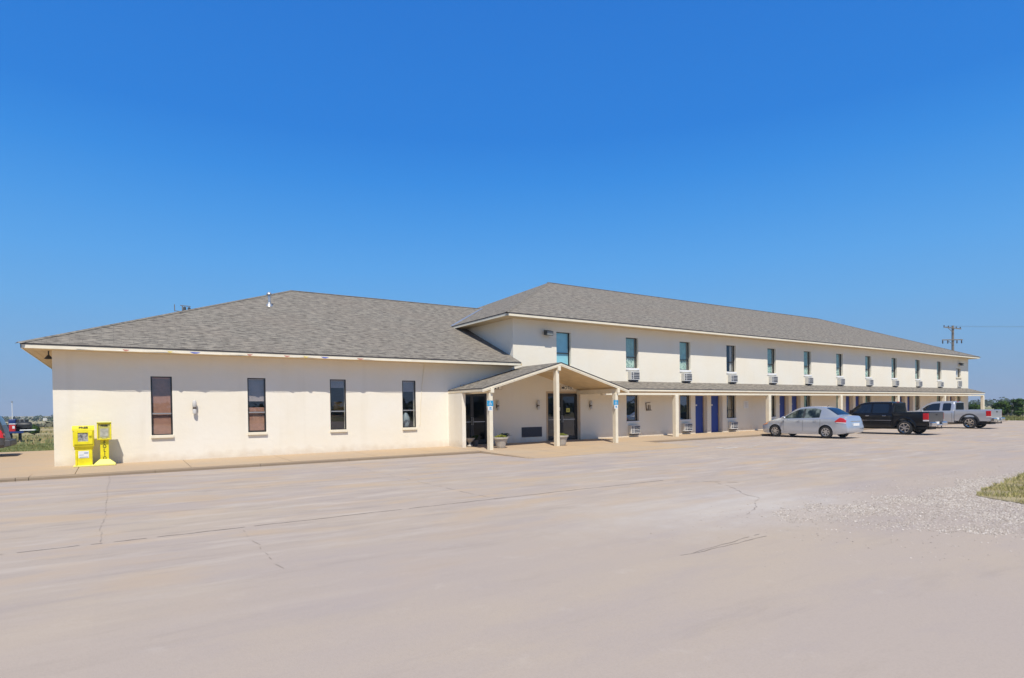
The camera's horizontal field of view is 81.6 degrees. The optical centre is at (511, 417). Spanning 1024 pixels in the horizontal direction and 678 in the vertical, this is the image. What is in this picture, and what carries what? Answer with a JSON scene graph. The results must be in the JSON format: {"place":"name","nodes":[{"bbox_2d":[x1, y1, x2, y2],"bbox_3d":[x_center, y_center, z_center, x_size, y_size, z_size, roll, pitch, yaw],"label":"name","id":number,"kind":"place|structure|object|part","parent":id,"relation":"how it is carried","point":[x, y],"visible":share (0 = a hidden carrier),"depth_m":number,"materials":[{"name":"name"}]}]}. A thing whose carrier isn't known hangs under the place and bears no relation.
{"place":"outdoors","nodes":[
{"label":"outdoors","id":0,"kind":"place"},
{"bbox_2d":[8,419,28,430],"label":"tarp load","id":1,"kind":"object","parent":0,"point":[12,421],"visible":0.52,"depth_m":41.78,"materials":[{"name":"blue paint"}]},
{"bbox_2d":[0,450,53,477],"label":"driveway pavement","id":2,"kind":"structure","parent":0,"point":[21,464],"depth_m":20.86,"materials":[{"name":"concrete"}]},
{"bbox_2d":[0,416,16,447],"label":"suv car","id":3,"kind":"object","parent":2,"relation":"on","point":[6,440],"visible":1,"depth_m":23.73,"materials":[{"name":"grey paint"}]},
{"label":"rear window","id":4,"kind":"part","parent":3,"relation":"part of","materials":[{"name":"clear glass"}]},
{"bbox_2d":[0,443,53,451],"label":"lawn grass","id":5,"kind":"structure","parent":0,"point":[46,448],"depth_m":32.79,"materials":[{"name":"green plant"}]},
{"bbox_2d":[30,430,770,476],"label":"sidewalk","id":6,"kind":"structure","parent":0,"point":[542,449],"depth_m":23.25,"materials":[{"name":"concrete"}]},
{"bbox_2d":[72,425,94,466],"bbox_3d":[-13.508,0.909,18.706,0.570,1.280,0.485,-1,1,-34],"label":"newspaper box","id":7,"kind":"object","parent":6,"relation":"on","point":[83,440],"visible":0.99,"depth_m":18.58,"materials":[{"name":"yellow plastic"}]},
{"bbox_2d":[74,431,92,444],"bbox_3d":[-13.395,0.640,18.527,0.480,0.420,0.064,-1,1,-34],"label":"door","id":8,"kind":"structure","parent":7,"relation":"in","point":[90,433],"depth_m":18.54,"materials":[{"name":"yellow plastic"}]},
{"bbox_2d":[94,422,115,465],"bbox_3d":[-13.072,0.841,19.023,0.580,1.395,0.440,-1,1,-34],"label":"newspaper box","id":9,"kind":"object","parent":6,"relation":"on","point":[104,435],"visible":1,"depth_m":18.91,"materials":[{"name":"yellow plastic"}]},
{"bbox_2d":[466,438,474,445],"bbox_3d":[-1.866,1.102,26.168,0.480,0.360,0.480,-1,1,-34],"label":"urn planter","id":10,"kind":"object","parent":6,"relation":"on","point":[469,440],"visible":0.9,"depth_m":26.06,"materials":[{"name":"concrete"}]},
{"bbox_2d":[470,435,479,445],"bbox_3d":[-1.676,1.030,26.578,0.742,0.486,0.650,-1,1,-34],"label":"potted plant","id":11,"kind":"object","parent":6,"relation":"on","point":[475,441],"visible":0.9,"depth_m":26.46,"materials":[{"name":"black plant"}]},
{"bbox_2d":[493,434,507,447],"bbox_3d":[-0.477,1.016,25.291,0.660,0.584,0.660,-1,1,-34],"label":"planter","id":12,"kind":"object","parent":6,"relation":"on","point":[500,440],"visible":1,"depth_m":25.09,"materials":[{"name":"concrete"}]},
{"bbox_2d":[16,282,984,465],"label":"motel building","id":13,"kind":"structure","parent":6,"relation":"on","point":[144,391],"depth_m":27.78,"materials":[{"name":"paint"}]},
{"bbox_2d":[150,376,173,437],"bbox_3d":[-12.004,-0.341,20.327,0.673,2.104,0.205,-1,1,-34],"label":"window","id":14,"kind":"structure","parent":13,"relation":"in","point":[157,395],"depth_m":20.38,"materials":[{"name":"glass"}]},
{"bbox_2d":[192,400,196,413],"bbox_3d":[-11.126,-0.357,20.776,0.140,0.490,0.168,-1,1,-34],"label":"wall lamp","id":15,"kind":"object","parent":13,"relation":"attached to","point":[194,403],"visible":1,"depth_m":20.71,"materials":[{"name":"grey metal"}]},
{"bbox_2d":[76,347,394,360],"bbox_3d":[-8.839,-2.234,21.468,11.211,0.065,0.018,-1,1,-34],"label":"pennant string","id":16,"kind":"object","parent":13,"relation":"attached to","point":[252,354],"visible":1,"depth_m":21.71,"materials":[{"name":"multicoloured plastic"}]},
{"bbox_2d":[247,378,266,434],"bbox_3d":[-9.475,-0.398,22.014,0.670,2.104,0.205,-1,1,-34],"label":"window","id":17,"kind":"structure","parent":13,"relation":"in","point":[259,394],"depth_m":22.07,"materials":[{"name":"glass"}]},
{"bbox_2d":[266,292,272,305],"bbox_3d":[-11.410,-5.491,27.870,0.340,0.800,0.335,-1,1,-34],"label":"roof vent pipe","id":18,"kind":"object","parent":13,"relation":"attached to","point":[269,301],"visible":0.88,"depth_m":27.81,"materials":[{"name":"metal"}]},
{"bbox_2d":[330,379,347,431],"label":"window","id":19,"kind":"structure","parent":13,"relation":"in","point":[336,426],"depth_m":23.87,"materials":[{"name":"glass"}]},
{"bbox_2d":[402,381,416,429],"bbox_3d":[-4.572,-0.514,25.629,0.660,2.104,0.775,-1,1,-34],"label":"window","id":20,"kind":"structure","parent":13,"relation":"in","point":[406,419],"depth_m":25.54,"materials":[{"name":"black glass"}]},
{"bbox_2d":[465,393,486,444],"bbox_3d":[-1.839,0.069,27.236,1.668,2.386,0.142,-1,1,-34],"label":"entrance door","id":21,"kind":"structure","parent":13,"relation":"in","point":[476,404],"depth_m":27.41,"materials":[{"name":"glass"}]},
{"bbox_2d":[487,400,492,410],"bbox_3d":[-0.889,-0.476,24.165,0.300,0.410,0.010,-1,1,-34],"label":"accessible sign","id":22,"kind":"object","parent":13,"relation":"attached to","point":[490,405],"visible":1,"depth_m":24.17,"materials":[{"name":"blue"}]},
{"bbox_2d":[536,400,539,409],"bbox_3d":[1.288,-0.606,29.060,0.140,0.490,0.168,-1,1,-34],"label":"wall lamp","id":23,"kind":"object","parent":13,"relation":"attached to","point":[538,405],"visible":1,"depth_m":29.00,"materials":[{"name":"grey metal"}]},
{"bbox_2d":[544,330,552,335],"bbox_3d":[1.774,-4.157,29.239,0.420,0.287,0.370,-1,1,-34],"label":"floodlight","id":24,"kind":"object","parent":13,"relation":"attached to","point":[548,332],"visible":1,"depth_m":29.10,"materials":[{"name":"grey metal"}]},
{"bbox_2d":[556,332,568,364],"bbox_3d":[2.572,-3.423,30.113,0.970,1.759,0.245,-1,1,-34],"label":"window","id":25,"kind":"structure","parent":13,"relation":"in","point":[562,339],"depth_m":30.25,"materials":[{"name":"blue glass"}]},
{"bbox_2d":[548,393,577,440],"bbox_3d":[2.533,-0.025,30.178,2.008,2.376,0.142,-1,1,-34],"label":"entrance door","id":26,"kind":"structure","parent":13,"relation":"in","point":[567,401],"depth_m":30.33,"materials":[{"name":"clear glass"}]},
{"bbox_2d":[560,385,573,389],"bbox_3d":[2.804,-1.492,30.147,0.848,0.258,0.030,-1,1,-34],"label":"motel sign","id":27,"kind":"object","parent":13,"relation":"attached to","point":[564,387],"visible":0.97,"depth_m":30.08,"materials":[{"name":"beige"}]},
{"bbox_2d":[614,400,617,408],"bbox_3d":[4.916,-0.607,28.038,0.300,0.410,0.010,-1,1,-34],"label":"accessible sign","id":28,"kind":"object","parent":13,"relation":"attached to","point":[615,404],"visible":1,"depth_m":28.04,"materials":[{"name":"blue"}]},
{"bbox_2d":[626,338,638,369],"bbox_3d":[6.569,-3.489,32.807,1.010,1.789,0.319,-1,1,-34],"label":"window","id":29,"kind":"structure","parent":13,"relation":"in","point":[630,357],"depth_m":32.97,"materials":[{"name":"teal glass"}]},
{"bbox_2d":[626,395,639,422],"bbox_3d":[6.626,-0.464,32.823,0.990,1.519,0.220,-1,1,-34],"label":"window","id":30,"kind":"structure","parent":13,"relation":"in","point":[631,400],"depth_m":32.92,"materials":[{"name":"black glass"}]},
{"bbox_2d":[628,425,639,434],"bbox_3d":[6.744,0.702,32.658,0.680,0.530,0.254,-1,1,-34],"label":"air conditioner","id":31,"kind":"object","parent":13,"relation":"attached to","point":[633,429],"visible":1,"depth_m":32.53,"materials":[{"name":"beige metal"}]},
{"bbox_2d":[628,371,639,380],"bbox_3d":[6.707,-2.248,32.614,0.680,0.530,0.254,-1,1,-34],"label":"air conditioner","id":32,"kind":"object","parent":13,"relation":"attached to","point":[633,375],"visible":1,"depth_m":32.48,"materials":[{"name":"beige metal"}]},
{"bbox_2d":[679,342,690,371],"bbox_3d":[10.192,-3.570,35.225,1.010,1.789,0.319,-1,1,-34],"label":"window","id":33,"kind":"structure","parent":13,"relation":"in","point":[683,360],"depth_m":35.39,"materials":[{"name":"teal glass"}]},
{"bbox_2d":[680,395,691,420],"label":"window","id":34,"kind":"structure","parent":13,"relation":"in","point":[684,399],"depth_m":35.36,"materials":[{"name":"black glass"}]},
{"bbox_2d":[681,373,691,381],"bbox_3d":[10.331,-2.329,35.032,0.680,0.530,0.254,-1,1,-34],"label":"air conditioner","id":35,"kind":"object","parent":13,"relation":"attached to","point":[686,377],"visible":1,"depth_m":34.89,"materials":[{"name":"beige metal"}]},
{"bbox_2d":[682,423,692,431],"bbox_3d":[10.368,0.620,35.076,0.680,0.530,0.254,-1,1,-34],"label":"air conditioner","id":36,"kind":"object","parent":13,"relation":"attached to","point":[687,427],"visible":1,"depth_m":34.94,"materials":[{"name":"beige metal"}]},
{"bbox_2d":[695,396,703,432],"bbox_3d":[11.332,-0.173,36.222,1.096,2.258,0.105,-1,1,-34],"label":"room door","id":37,"kind":"structure","parent":13,"relation":"in","point":[699,400],"depth_m":36.34,"materials":[{"name":"blue paint"}]},
{"bbox_2d":[711,396,718,431],"bbox_3d":[12.555,-0.201,37.038,1.096,2.258,0.105,-1,1,-34],"label":"room door","id":38,"kind":"structure","parent":13,"relation":"in","point":[714,399],"depth_m":37.16,"materials":[{"name":"blue paint"}]},
{"bbox_2d":[726,345,736,373],"bbox_3d":[13.821,-3.652,37.636,1.010,1.789,0.302,-1,1,-34],"label":"window","id":39,"kind":"structure","parent":13,"relation":"in","point":[728,372],"depth_m":37.81,"materials":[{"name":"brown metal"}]},
{"bbox_2d":[727,395,736,418],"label":"window","id":40,"kind":"structure","parent":13,"relation":"in","point":[730,398],"depth_m":37.79,"materials":[{"name":"grey glass"}]},
{"bbox_2d":[728,421,737,429],"bbox_3d":[13.992,0.539,37.494,0.680,0.530,0.254,-1,1,-34],"label":"air conditioner","id":41,"kind":"object","parent":13,"relation":"attached to","point":[732,425],"visible":1,"depth_m":37.37,"materials":[{"name":"beige metal"}]},
{"bbox_2d":[728,375,737,382],"bbox_3d":[13.955,-2.411,37.450,0.680,0.530,0.254,-1,1,-34],"label":"air conditioner","id":42,"kind":"object","parent":13,"relation":"attached to","point":[732,378],"visible":1,"depth_m":37.32,"materials":[{"name":"beige metal"}]},
{"bbox_2d":[743,401,748,407],"bbox_3d":[15.154,-0.815,38.402,0.520,0.460,0.018,-1,1,-34],"label":"wall notice","id":43,"kind":"object","parent":13,"relation":"attached to","point":[745,404],"depth_m":38.37,"materials":[{"name":"white paint"}]},
{"bbox_2d":[767,349,776,374],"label":"window","id":44,"kind":"structure","parent":13,"relation":"in","point":[768,350],"depth_m":40.23,"materials":[{"name":"glass"}]},
{"bbox_2d":[769,376,777,383],"bbox_3d":[17.578,-2.492,39.868,0.680,0.530,0.254,-1,1,-34],"label":"air conditioner","id":45,"kind":"object","parent":13,"relation":"attached to","point":[773,379],"visible":1,"depth_m":39.73,"materials":[{"name":"beige metal"}]},
{"bbox_2d":[771,396,776,417],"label":"window","id":46,"kind":"structure","parent":13,"relation":"in","point":[773,396],"depth_m":40.38,"materials":[{"name":"black glass"}]},
{"bbox_2d":[780,396,785,417],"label":"room door","id":47,"kind":"structure","parent":13,"relation":"in","point":[782,398],"depth_m":41.21,"materials":[{"name":"blue paint"}]},
{"bbox_2d":[792,396,796,410],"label":"room door","id":48,"kind":"structure","parent":13,"relation":"in","point":[794,398],"depth_m":42.02,"materials":[{"name":"blue paint"}]},
{"bbox_2d":[804,396,809,406],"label":"window","id":49,"kind":"structure","parent":13,"relation":"in","point":[804,396],"depth_m":42.68,"materials":[{"name":"brown metal"}]},
{"bbox_2d":[804,351,811,376],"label":"window","id":50,"kind":"structure","parent":13,"relation":"in","point":[805,353],"depth_m":42.65,"materials":[{"name":"teal glass"}]},
{"bbox_2d":[805,377,813,384],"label":"air conditioner","id":51,"kind":"object","parent":13,"relation":"attached to","point":[808,380],"visible":1,"depth_m":42.16,"materials":[{"name":"beige metal"}]},
{"bbox_2d":[836,354,843,377],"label":"window","id":52,"kind":"structure","parent":13,"relation":"in","point":[837,355],"depth_m":45.05,"materials":[{"name":"white metal"}]},
{"bbox_2d":[837,378,844,385],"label":"air conditioner","id":53,"kind":"object","parent":13,"relation":"attached to","point":[840,381],"visible":1,"depth_m":44.57,"materials":[{"name":"beige metal"}]},
{"bbox_2d":[846,396,849,411],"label":"room door","id":54,"kind":"structure","parent":13,"relation":"in","point":[847,397],"depth_m":46.06,"materials":[{"name":"blue paint"}]},
{"bbox_2d":[856,396,859,405],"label":"room door","id":55,"kind":"structure","parent":13,"relation":"in","point":[857,397],"depth_m":46.90,"materials":[{"name":"blue paint"}]},
{"bbox_2d":[865,356,871,378],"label":"window","id":56,"kind":"structure","parent":13,"relation":"in","point":[866,357],"depth_m":47.48,"materials":[{"name":"teal glass"}]},
{"bbox_2d":[866,379,873,385],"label":"air conditioner","id":57,"kind":"object","parent":13,"relation":"attached to","point":[869,382],"visible":1,"depth_m":47.00,"materials":[{"name":"beige metal"}]},
{"bbox_2d":[891,358,897,379],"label":"window","id":58,"kind":"structure","parent":13,"relation":"in","point":[891,358],"depth_m":49.97,"materials":[{"name":"glass"}]},
{"bbox_2d":[892,380,898,386],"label":"air conditioner","id":59,"kind":"object","parent":13,"relation":"attached to","point":[895,383],"visible":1,"depth_m":49.38,"materials":[{"name":"beige metal"}]},
{"bbox_2d":[907,396,909,410],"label":"room door","id":60,"kind":"structure","parent":13,"relation":"in","point":[908,397],"depth_m":51.77,"materials":[{"name":"blue paint"}]},
{"bbox_2d":[915,396,918,410],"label":"window","id":61,"kind":"structure","parent":13,"relation":"in","point":[915,396],"depth_m":52.35,"materials":[{"name":"brown glass"}]},
{"bbox_2d":[915,360,920,379],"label":"window","id":62,"kind":"structure","parent":13,"relation":"in","point":[915,360],"depth_m":52.38,"materials":[{"name":"glass"}]},
{"bbox_2d":[916,381,921,386],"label":"air conditioner","id":63,"kind":"object","parent":13,"relation":"attached to","point":[918,383],"visible":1,"depth_m":51.82,"materials":[{"name":"beige metal"}]},
{"bbox_2d":[937,362,941,380],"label":"window","id":64,"kind":"structure","parent":13,"relation":"in","point":[937,362],"depth_m":54.81,"materials":[{"name":"glass"}]},
{"bbox_2d":[938,382,943,387],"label":"air conditioner","id":65,"kind":"object","parent":13,"relation":"attached to","point":[940,384],"visible":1,"depth_m":54.23,"materials":[{"name":"beige metal"}]},
{"bbox_2d":[956,369,961,377],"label":"window","id":66,"kind":"structure","parent":13,"relation":"in","point":[957,370],"depth_m":57.20,"materials":[{"name":"glass"}]},
{"bbox_2d":[957,381,961,386],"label":"vent cover","id":67,"kind":"object","parent":13,"relation":"attached to","point":[959,383],"visible":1,"depth_m":56.73,"materials":[{"name":"beige metal"}]},
{"bbox_2d":[559,433,568,445],"bbox_3d":[2.196,0.974,26.474,0.660,0.585,0.660,-1,1,-34],"label":"planter","id":68,"kind":"object","parent":6,"relation":"on","point":[563,437],"visible":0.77,"depth_m":26.27,"materials":[{"name":"concrete"}]},
{"bbox_2d":[0,420,1023,677],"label":"parking lot","id":69,"kind":"structure","parent":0,"point":[596,578],"depth_m":6.63,"materials":[{"name":"concrete"}]},
{"bbox_2d":[0,420,1006,481],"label":"curb","id":70,"kind":"structure","parent":69,"relation":"on","point":[198,468],"depth_m":19.21,"materials":[{"name":"concrete"}]},
{"bbox_2d":[0,428,1007,567],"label":"pavement joint","id":71,"kind":"object","parent":69,"relation":"on","point":[399,509],"visible":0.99,"depth_m":10.08,"materials":[{"name":"grey concrete"}]},
{"bbox_2d":[763,406,863,437],"bbox_3d":[16.444,0.218,32.700,2.332,1.745,4.930,-1,1,-34],"label":"sedan car","id":72,"kind":"object","parent":69,"relation":"on","point":[825,421],"visible":1,"depth_m":31.59,"materials":[{"name":"silver metal"}]},
{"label":"side window","id":73,"kind":"part","parent":72,"relation":"part of","materials":[{"name":"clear glass"}]},
{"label":"side window","id":74,"kind":"part","parent":72,"relation":"part of","materials":[{"name":"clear glass"}]},
{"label":"rear window","id":75,"kind":"part","parent":72,"relation":"part of","materials":[{"name":"blue glass"}]},
{"bbox_2d":[650,465,1023,594],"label":"loose gravel","id":76,"kind":"structure","parent":69,"relation":"on","point":[982,516],"depth_m":10.04,"materials":[{"name":"grey gravel"}]},
{"bbox_2d":[710,425,963,448],"bbox_3d":[21.151,0.985,35.548,35.600,0.001,5.050,-1,1,-34],"label":"painted marking","id":77,"kind":"object","parent":69,"relation":"on","point":[779,441],"visible":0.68,"depth_m":28.95,"materials":[{"name":"white paint"}]},
{"bbox_2d":[847,402,947,434],"bbox_3d":[22.317,0.017,35.641,2.520,1.912,6.130,-1,1,-34],"label":"pickup truck","id":78,"kind":"object","parent":69,"relation":"on","point":[890,415],"visible":0.69,"depth_m":34.51,"materials":[{"name":"black paint"}]},
{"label":"side window","id":79,"kind":"part","parent":78,"relation":"part of","materials":[{"name":"black glass"}]},
{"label":"side window","id":80,"kind":"part","parent":78,"relation":"part of","materials":[{"name":"black glass"}]},
{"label":"rear window","id":81,"kind":"part","parent":78,"relation":"part of","materials":[{"name":"black glass"}]},
{"bbox_2d":[907,401,1004,428],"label":"pickup truck","id":82,"kind":"object","parent":69,"relation":"on","point":[955,412],"visible":0.59,"depth_m":41.36,"materials":[{"name":"silver metal"}]},
{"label":"side window","id":83,"kind":"part","parent":82,"relation":"part of","materials":[{"name":"black glass"}]},
{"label":"side window","id":84,"kind":"part","parent":82,"relation":"part of","materials":[{"name":"black glass"}]},
{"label":"rear window","id":85,"kind":"part","parent":82,"relation":"part of","materials":[{"name":"black glass"}]},
{"bbox_2d":[0,0,1023,416],"label":"sky","id":86,"kind":"structure","parent":0,"point":[854,163],"materials":[{"name":"blue"}]},
{"bbox_2d":[1,403,1023,451],"bbox_3d":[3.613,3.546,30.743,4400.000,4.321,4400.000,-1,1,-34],"label":"ground","id":87,"kind":"structure","parent":0,"point":[47,429],"depth_m":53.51,"materials":[{"name":"green plant"}]},
{"bbox_2d":[9,431,30,441],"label":"utility trailer","id":88,"kind":"object","parent":87,"relation":"on","point":[19,435],"visible":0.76,"depth_m":40.94,"materials":[{"name":"blue metal"}]},
{"bbox_2d":[9,424,16,430],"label":"cooler box","id":89,"kind":"object","parent":88,"relation":"on","point":[12,427],"visible":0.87,"depth_m":40.94,"materials":[{"name":"red plastic"}]},
{"bbox_2d":[15,418,35,431],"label":"barrel smoker","id":90,"kind":"object","parent":88,"relation":"on","point":[24,425],"visible":0.98,"depth_m":41.47,"materials":[{"name":"black metal"}]},
{"bbox_2d":[6,421,53,426],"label":"scrub thicket","id":91,"kind":"object","parent":87,"relation":"on","point":[48,424],"visible":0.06,"depth_m":117.32,"materials":[{"name":"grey plant"}]},
{"bbox_2d":[28,424,39,434],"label":"field shrub","id":92,"kind":"object","parent":87,"relation":"on","point":[34,426],"visible":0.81,"depth_m":53.49,"materials":[{"name":"green plant"}]},
{"bbox_2d":[174,304,190,310],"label":"transformer pole","id":93,"kind":"object","parent":87,"relation":"on","point":[183,308],"visible":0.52,"depth_m":60.00,"materials":[{"name":"grey wood"}]},
{"bbox_2d":[1,397,1013,421],"bbox_3d":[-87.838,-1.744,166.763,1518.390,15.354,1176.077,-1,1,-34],"label":"distant woods","id":94,"kind":"object","parent":87,"relation":"on","point":[976,402],"visible":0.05,"depth_m":475.17,"materials":[{"name":"green plant"}]},
{"bbox_2d":[942,325,962,349],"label":"utility pole","id":95,"kind":"object","parent":87,"relation":"on","point":[952,339],"visible":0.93,"depth_m":82.81,"materials":[{"name":"brown wood"}]},
{"bbox_2d":[968,403,980,409],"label":"juniper bush","id":96,"kind":"object","parent":87,"relation":"on","point":[974,406],"visible":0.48,"depth_m":72.80,"materials":[{"name":"green plant"}]},
{"bbox_2d":[991,400,1011,414],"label":"juniper bush","id":97,"kind":"object","parent":87,"relation":"on","point":[1004,406],"visible":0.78,"depth_m":71.98,"materials":[{"name":"green plant"}]},
{"bbox_2d":[1003,410,1023,415],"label":"grove","id":98,"kind":"object","parent":87,"relation":"on","point":[1010,413],"visible":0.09,"depth_m":184.37,"materials":[{"name":"green plant"}]},
{"bbox_2d":[1009,398,1023,416],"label":"juniper bush","id":99,"kind":"object","parent":87,"relation":"on","point":[1017,407],"visible":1,"depth_m":70.07,"materials":[{"name":"green plant"}]},
{"bbox_2d":[976,472,1023,502],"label":"island grass","id":100,"kind":"structure","parent":0,"point":[1005,486],"depth_m":11.99,"materials":[{"name":"beige plant"}]},
{"bbox_2d":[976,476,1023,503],"bbox_3d":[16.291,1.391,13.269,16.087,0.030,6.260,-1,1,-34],"label":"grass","id":101,"kind":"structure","parent":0,"point":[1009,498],"depth_m":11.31,"materials":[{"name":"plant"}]},
{"bbox_2d":[1002,415,1023,420],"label":"verge grass","id":102,"kind":"structure","parent":0,"point":[1012,417],"depth_m":65.51,"materials":[{"name":"plant"}]}
]}

